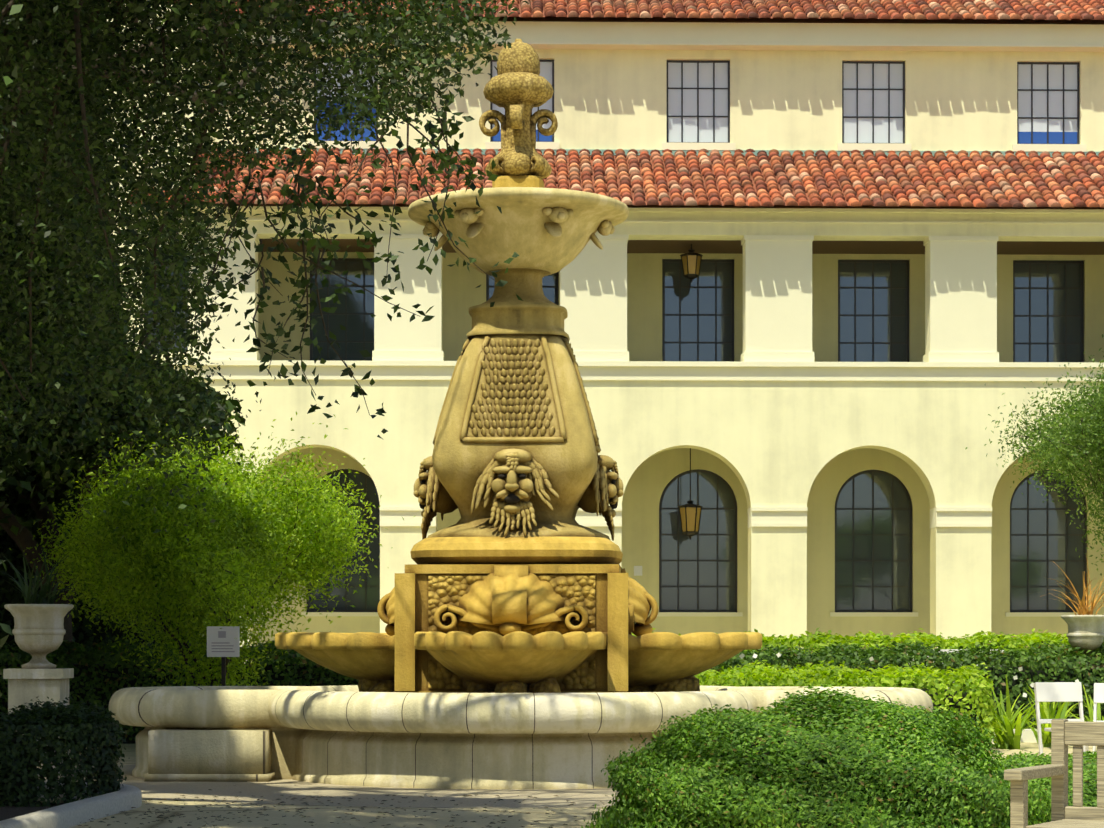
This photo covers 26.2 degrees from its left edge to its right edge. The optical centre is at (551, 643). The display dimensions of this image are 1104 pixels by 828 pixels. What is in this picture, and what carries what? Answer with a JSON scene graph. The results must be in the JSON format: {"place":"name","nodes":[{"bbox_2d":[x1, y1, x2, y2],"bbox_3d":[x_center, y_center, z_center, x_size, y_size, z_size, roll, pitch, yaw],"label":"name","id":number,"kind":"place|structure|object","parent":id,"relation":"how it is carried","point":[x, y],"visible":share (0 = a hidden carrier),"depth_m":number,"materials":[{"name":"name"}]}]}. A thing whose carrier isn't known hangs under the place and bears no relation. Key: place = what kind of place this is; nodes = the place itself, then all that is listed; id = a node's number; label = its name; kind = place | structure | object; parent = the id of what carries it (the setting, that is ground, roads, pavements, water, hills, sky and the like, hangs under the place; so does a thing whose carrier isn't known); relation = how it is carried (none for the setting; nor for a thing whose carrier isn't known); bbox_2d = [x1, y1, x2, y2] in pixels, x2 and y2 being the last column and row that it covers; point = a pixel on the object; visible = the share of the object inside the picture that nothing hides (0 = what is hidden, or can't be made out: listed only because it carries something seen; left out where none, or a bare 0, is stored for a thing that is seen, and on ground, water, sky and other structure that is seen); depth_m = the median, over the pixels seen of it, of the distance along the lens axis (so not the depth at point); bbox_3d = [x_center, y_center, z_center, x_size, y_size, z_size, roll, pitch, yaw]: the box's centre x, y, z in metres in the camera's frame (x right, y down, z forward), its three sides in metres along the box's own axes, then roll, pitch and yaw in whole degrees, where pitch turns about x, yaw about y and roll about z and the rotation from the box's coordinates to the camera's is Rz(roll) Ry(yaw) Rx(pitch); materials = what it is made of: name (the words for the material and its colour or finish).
{"place":"outdoors","nodes":[
{"label":"outdoors","id":0,"kind":"place"},
{"bbox_2d":[0,803,64,820],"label":"bed soil","id":1,"kind":"structure","parent":0,"point":[9,812],"depth_m":16.90,"materials":[{"name":"brown soil"}]},
{"bbox_2d":[0,696,126,806],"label":"hedge","id":2,"kind":"object","parent":1,"relation":"on","point":[58,731],"depth_m":17.42,"materials":[{"name":"green plant"}]},
{"bbox_2d":[221,657,225,685],"bbox_3d":[-3.447,0.569,24.882,0.040,1.300,0.030,0,0,-1],"label":"sign post","id":3,"kind":"object","parent":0,"point":[223,671],"depth_m":24.87,"materials":[{"name":"black metal"}]},
{"bbox_2d":[207,626,239,656],"bbox_3d":[-3.446,-0.021,24.857,0.340,0.320,0.020,0,0,-1],"label":"sign panel","id":4,"kind":"object","parent":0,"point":[232,632],"visible":0.86,"depth_m":24.85,"materials":[{"name":"grey metal"}]},
{"bbox_2d":[212,631,234,651],"bbox_3d":[-3.446,-0.021,24.845,0.240,0.220,0.005,0,0,-1],"label":"sign text","id":5,"kind":"object","parent":4,"relation":"attached to","point":[221,634],"visible":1,"depth_m":24.84},
{"bbox_2d":[35,743,1096,827],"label":"ground","id":6,"kind":"structure","parent":0,"point":[323,816],"depth_m":16.73,"materials":[{"name":"grey concrete"}]},
{"bbox_2d":[3,604,73,776],"bbox_3d":[-4.719,0.429,21.820,0.630,1.580,0.630,0,0,-1],"label":"stone urn","id":7,"kind":"object","parent":6,"relation":"on","point":[38,631],"visible":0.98,"depth_m":21.60,"materials":[{"name":"grey stone"}]},
{"bbox_2d":[0,539,93,603],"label":"urn plant","id":8,"kind":"object","parent":7,"relation":"on","point":[26,590],"visible":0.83,"depth_m":21.80,"materials":[{"name":"green plant"}]},
{"bbox_2d":[0,781,141,827],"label":"bed kerb","id":9,"kind":"structure","parent":6,"relation":"on","point":[125,797],"depth_m":16.15,"materials":[{"name":"concrete"}]},
{"bbox_2d":[0,539,202,663],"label":"tall hedge","id":10,"kind":"object","parent":6,"relation":"on","point":[15,598],"depth_m":31.83,"materials":[{"name":"green plant"}]},
{"bbox_2d":[0,1,223,508],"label":"tree","id":11,"kind":"object","parent":6,"relation":"on","point":[69,330],"depth_m":24.37,"materials":[{"name":"green plant"}]},
{"bbox_2d":[0,190,245,663],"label":"tree","id":12,"kind":"object","parent":6,"relation":"on","point":[23,513],"depth_m":29.24,"materials":[{"name":"green plant"}]},
{"bbox_2d":[0,636,358,743],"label":"hedge","id":13,"kind":"object","parent":6,"relation":"on","point":[14,656],"depth_m":28.86,"materials":[{"name":"green plant"}]},
{"bbox_2d":[9,391,414,685],"bbox_3d":[-3.799,-0.711,26.965,4.382,3.898,4.778,0,0,-1],"label":"bush","id":14,"kind":"object","parent":6,"relation":"on","point":[255,562],"depth_m":26.54,"materials":[{"name":"green plant"}]},
{"bbox_2d":[0,0,453,696],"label":"oak tree","id":15,"kind":"object","parent":6,"relation":"on","point":[236,70],"depth_m":22.15,"materials":[{"name":"green plant"}]},
{"bbox_2d":[0,0,528,541],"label":"foliage","id":16,"kind":"object","parent":15,"relation":"attached to","point":[104,46],"depth_m":13.38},
{"bbox_2d":[140,89,497,414],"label":"tree branches","id":17,"kind":"object","parent":16,"relation":"hanging from","point":[310,229],"visible":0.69,"depth_m":14.98,"materials":[{"name":"brown wood"}]},
{"bbox_2d":[128,74,522,438],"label":"hanging leaves","id":18,"kind":"object","parent":17,"relation":"attached to","point":[287,191],"visible":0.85,"depth_m":14.88,"materials":[{"name":"green plant"}]},
{"bbox_2d":[243,631,330,663],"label":"leaves","id":19,"kind":"object","parent":6,"relation":"on","point":[258,643],"depth_m":33.70,"materials":[{"name":"green plant"}]},
{"bbox_2d":[44,764,618,807],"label":"step","id":20,"kind":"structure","parent":6,"relation":"on","point":[272,791],"depth_m":18.98,"materials":[{"name":"beige stone"}]},
{"bbox_2d":[78,785,606,827],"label":"leaf litter","id":21,"kind":"object","parent":6,"relation":"on","point":[227,806],"visible":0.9,"depth_m":17.01,"materials":[{"name":"brown plant"}]},
{"bbox_2d":[109,685,932,788],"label":"fountain pool wall","id":22,"kind":"structure","parent":6,"relation":"on","point":[351,735],"depth_m":20.13,"materials":[{"name":"stone"}]},
{"label":"fountain water","id":23,"kind":"structure","parent":22,"relation":"in","visible":0},
{"bbox_2d":[358,676,699,692],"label":"basin supports","id":24,"kind":"object","parent":23,"relation":"in","point":[551,685],"visible":0.12,"depth_m":21.46,"materials":[{"name":"gold stone"}]},
{"bbox_2d":[395,537,631,692],"bbox_3d":[-0.310,0.009,21.911,2.060,1.920,2.060,0,0,3],"label":"fountain pedestal","id":25,"kind":"object","parent":24,"relation":"on","point":[599,559],"visible":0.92,"depth_m":20.96,"materials":[{"name":"gold stone"}]},
{"bbox_2d":[428,576,594,688],"bbox_3d":[-0.310,-0.101,21.911,1.880,1.000,1.880,0,0,3],"label":"carved relief panel","id":26,"kind":"object","parent":25,"relation":"attached to","point":[569,590],"visible":0.23,"depth_m":20.97,"materials":[{"name":"beige stone"}]},
{"bbox_2d":[377,565,657,635],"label":"shells","id":27,"kind":"object","parent":25,"relation":"attached to","point":[505,599],"visible":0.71,"depth_m":20.83,"materials":[{"name":"gold stone"}]},
{"bbox_2d":[275,631,761,686],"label":"fountain basins","id":28,"kind":"object","parent":25,"relation":"on","point":[491,659],"visible":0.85,"depth_m":21.11,"materials":[{"name":"gold stone"}]},
{"bbox_2d":[427,334,609,539],"bbox_3d":[-0.310,-1.876,21.911,1.700,1.850,1.700,0,0,3],"label":"fountain vase","id":29,"kind":"object","parent":25,"relation":"on","point":[569,464],"visible":0.52,"depth_m":21.27,"materials":[{"name":"stone"}]},
{"bbox_2d":[433,336,600,452],"bbox_3d":[-0.310,-2.290,21.911,1.502,0.986,1.502,0,0,3],"label":"carved scale panel","id":30,"kind":"object","parent":29,"relation":"attached to","point":[503,397],"visible":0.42,"depth_m":21.30,"materials":[{"name":"beige stone"}]},
{"bbox_2d":[466,268,569,341],"bbox_3d":[-0.310,-3.111,21.911,0.940,0.620,0.940,0,0,3],"label":"fountain neck","id":31,"kind":"object","parent":29,"relation":"on","point":[535,311],"visible":0.88,"depth_m":21.53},
{"bbox_2d":[408,187,628,274],"bbox_3d":[-0.310,-3.726,21.911,2.040,0.610,2.040,0,0,3],"label":"fountain upper bowl","id":32,"kind":"object","parent":31,"relation":"on","point":[552,230],"visible":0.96,"depth_m":21.35,"materials":[{"name":"beige stone"}]},
{"bbox_2d":[492,175,543,187],"bbox_3d":[-0.310,-3.981,21.911,0.470,0.600,0.470,0,0,3],"label":"finial base","id":33,"kind":"object","parent":32,"relation":"on","point":[520,181],"visible":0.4,"depth_m":21.68,"materials":[{"name":"beige stone"}]},
{"bbox_2d":[479,38,557,178],"bbox_3d":[-0.310,-4.936,21.911,0.724,1.310,0.724,0,0,3],"label":"fountain finial","id":34,"kind":"object","parent":33,"relation":"on","point":[518,88],"visible":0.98,"depth_m":21.75,"materials":[{"name":"beige stone"}]},
{"bbox_2d":[413,448,623,539],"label":"carved faces","id":35,"kind":"object","parent":29,"relation":"attached to","point":[601,493],"visible":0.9,"depth_m":21.15,"materials":[{"name":"stone"}]},
{"bbox_2d":[419,474,617,509],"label":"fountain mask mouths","id":36,"kind":"object","parent":35,"relation":"on","point":[512,498],"visible":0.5,"depth_m":21.02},
{"bbox_2d":[102,4,1103,649],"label":"building walls","id":37,"kind":"structure","parent":6,"relation":"on","point":[778,444],"depth_m":48.69,"materials":[{"name":"beige paint"}]},
{"bbox_2d":[145,58,1086,611],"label":"window frames","id":38,"kind":"structure","parent":37,"relation":"attached to","point":[855,342],"depth_m":51.37,"materials":[{"name":"black metal"}]},
{"bbox_2d":[148,255,1083,609],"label":"dark window glass","id":39,"kind":"object","parent":38,"relation":"in","point":[716,559],"depth_m":51.38,"materials":[{"name":"black glass"}]},
{"bbox_2d":[316,102,1076,143],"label":"window glass","id":40,"kind":"object","parent":38,"relation":"in","point":[1041,137],"depth_m":51.46,"materials":[{"name":"blue glass"}]},
{"bbox_2d":[128,0,1103,19],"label":"tile roof","id":41,"kind":"structure","parent":37,"relation":"on","point":[963,9],"depth_m":51.00,"materials":[{"name":"tile"}]},
{"bbox_2d":[130,147,1103,207],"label":"tile roof","id":42,"kind":"structure","parent":37,"relation":"attached to","point":[1021,178],"depth_m":49.39,"materials":[{"name":"tile"}]},
{"bbox_2d":[210,148,1099,156],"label":"roof flashing","id":43,"kind":"object","parent":42,"relation":"on","point":[732,152],"depth_m":51.14,"materials":[{"name":"red metal"}]},
{"bbox_2d":[130,203,1103,208],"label":"eave soffit","id":44,"kind":"structure","parent":37,"relation":"attached to","point":[705,206],"depth_m":48.19,"materials":[{"name":"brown wood"}]},
{"bbox_2d":[139,20,1103,616],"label":"building trim","id":45,"kind":"structure","parent":37,"relation":"attached to","point":[959,308],"depth_m":48.62,"materials":[{"name":"beige paint"}]},
{"bbox_2d":[196,60,1076,142],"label":"windows","id":46,"kind":"structure","parent":37,"relation":"in","point":[850,100],"depth_m":51.39,"materials":[{"name":"black glass"}]},
{"bbox_2d":[634,566,641,575],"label":"wall plaque","id":47,"kind":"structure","parent":37,"relation":"attached to","point":[637,570],"depth_m":51.14,"materials":[{"name":"white paint"}]},
{"bbox_2d":[201,0,1103,254],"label":"soffit","id":48,"kind":"structure","parent":37,"relation":"attached to","point":[887,247],"depth_m":50.80,"materials":[{"name":"beige paint"}]},
{"bbox_2d":[680,244,702,282],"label":"lantern","id":49,"kind":"object","parent":48,"relation":"hanging from","point":[691,263],"depth_m":49.86,"materials":[{"name":"metal"}]},
{"bbox_2d":[678,448,702,539],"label":"hanging lantern","id":50,"kind":"object","parent":37,"relation":"hanging from","point":[690,512],"depth_m":49.86,"materials":[{"name":"brown metal"}]},
{"bbox_2d":[581,681,1050,827],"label":"mound shrub","id":51,"kind":"object","parent":6,"relation":"on","point":[975,766],"depth_m":14.73,"materials":[{"name":"green plant"}]},
{"bbox_2d":[694,659,1003,749],"bbox_3d":[3.155,0.702,27.286,3.770,1.050,2.141,0,0,-1],"label":"bright hedge","id":52,"kind":"object","parent":6,"relation":"on","point":[964,680],"depth_m":26.55,"materials":[{"name":"green plant"}]},
{"bbox_2d":[632,627,1103,670],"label":"bright hedge","id":53,"kind":"object","parent":6,"relation":"on","point":[816,640],"depth_m":36.29,"materials":[{"name":"green plant"}]},
{"bbox_2d":[702,675,1103,748],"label":"strappy plants","id":54,"kind":"object","parent":6,"relation":"on","point":[1008,739],"visible":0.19,"depth_m":27.84,"materials":[{"name":"green plant"}]},
{"bbox_2d":[711,639,1103,728],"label":"hedge","id":55,"kind":"object","parent":6,"relation":"on","point":[1041,657],"depth_m":29.68,"materials":[{"name":"green plant"}]},
{"bbox_2d":[990,729,1037,742],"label":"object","id":56,"kind":"structure","parent":6,"relation":"on","point":[1027,735],"depth_m":29.24,"materials":[{"name":"white"}]},
{"bbox_2d":[992,749,1096,824],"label":"shrub mound leaves","id":57,"kind":"object","parent":6,"relation":"on","point":[1014,760],"depth_m":15.91,"materials":[{"name":"green plant"}]},
{"bbox_2d":[1004,719,1103,827],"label":"teak bench","id":58,"kind":"object","parent":6,"relation":"on","point":[1065,733],"visible":1,"depth_m":10.42,"materials":[{"name":"beige wood"}]},
{"bbox_2d":[1034,682,1084,754],"bbox_3d":[4.684,0.789,21.306,0.440,0.873,0.822,0,0,-9],"label":"white folding chair","id":59,"kind":"object","parent":6,"relation":"on","point":[1057,691],"visible":0.5,"depth_m":21.64,"materials":[{"name":"white paint"}]},
{"bbox_2d":[1061,615,1103,668],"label":"stone urn","id":60,"kind":"object","parent":6,"relation":"on","point":[1085,631],"visible":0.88,"depth_m":29.86,"materials":[{"name":"grey stone"}]},
{"bbox_2d":[1033,555,1103,614],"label":"urn plant","id":61,"kind":"object","parent":60,"relation":"on","point":[1082,611],"visible":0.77,"depth_m":30.04,"materials":[{"name":"orange plant"}]},
{"bbox_2d":[1069,470,1103,570],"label":"tree leaves","id":62,"kind":"object","parent":6,"relation":"on","point":[1101,513],"visible":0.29,"depth_m":36.48,"materials":[{"name":"green plant"}]},
{"bbox_2d":[1085,683,1103,752],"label":"white folding chair","id":63,"kind":"object","parent":6,"relation":"on","point":[1098,692],"visible":0.44,"depth_m":21.20,"materials":[{"name":"white paint"}]},
{"bbox_2d":[249,252,1103,661],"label":"window recesses","id":64,"kind":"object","parent":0,"point":[653,476],"depth_m":51.21,"materials":[{"name":"beige paint"}]},
{"bbox_2d":[906,649,1003,665],"bbox_3d":[5.514,0.649,32.758,1.560,1.140,0.550,0,0,-1],"label":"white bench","id":65,"kind":"object","parent":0,"point":[944,650],"visible":0.02,"depth_m":32.98,"materials":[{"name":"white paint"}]},
{"bbox_2d":[965,334,1103,574],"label":"tree","id":66,"kind":"object","parent":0,"point":[1092,425],"depth_m":30.29,"materials":[{"name":"green plant"}]}
]}

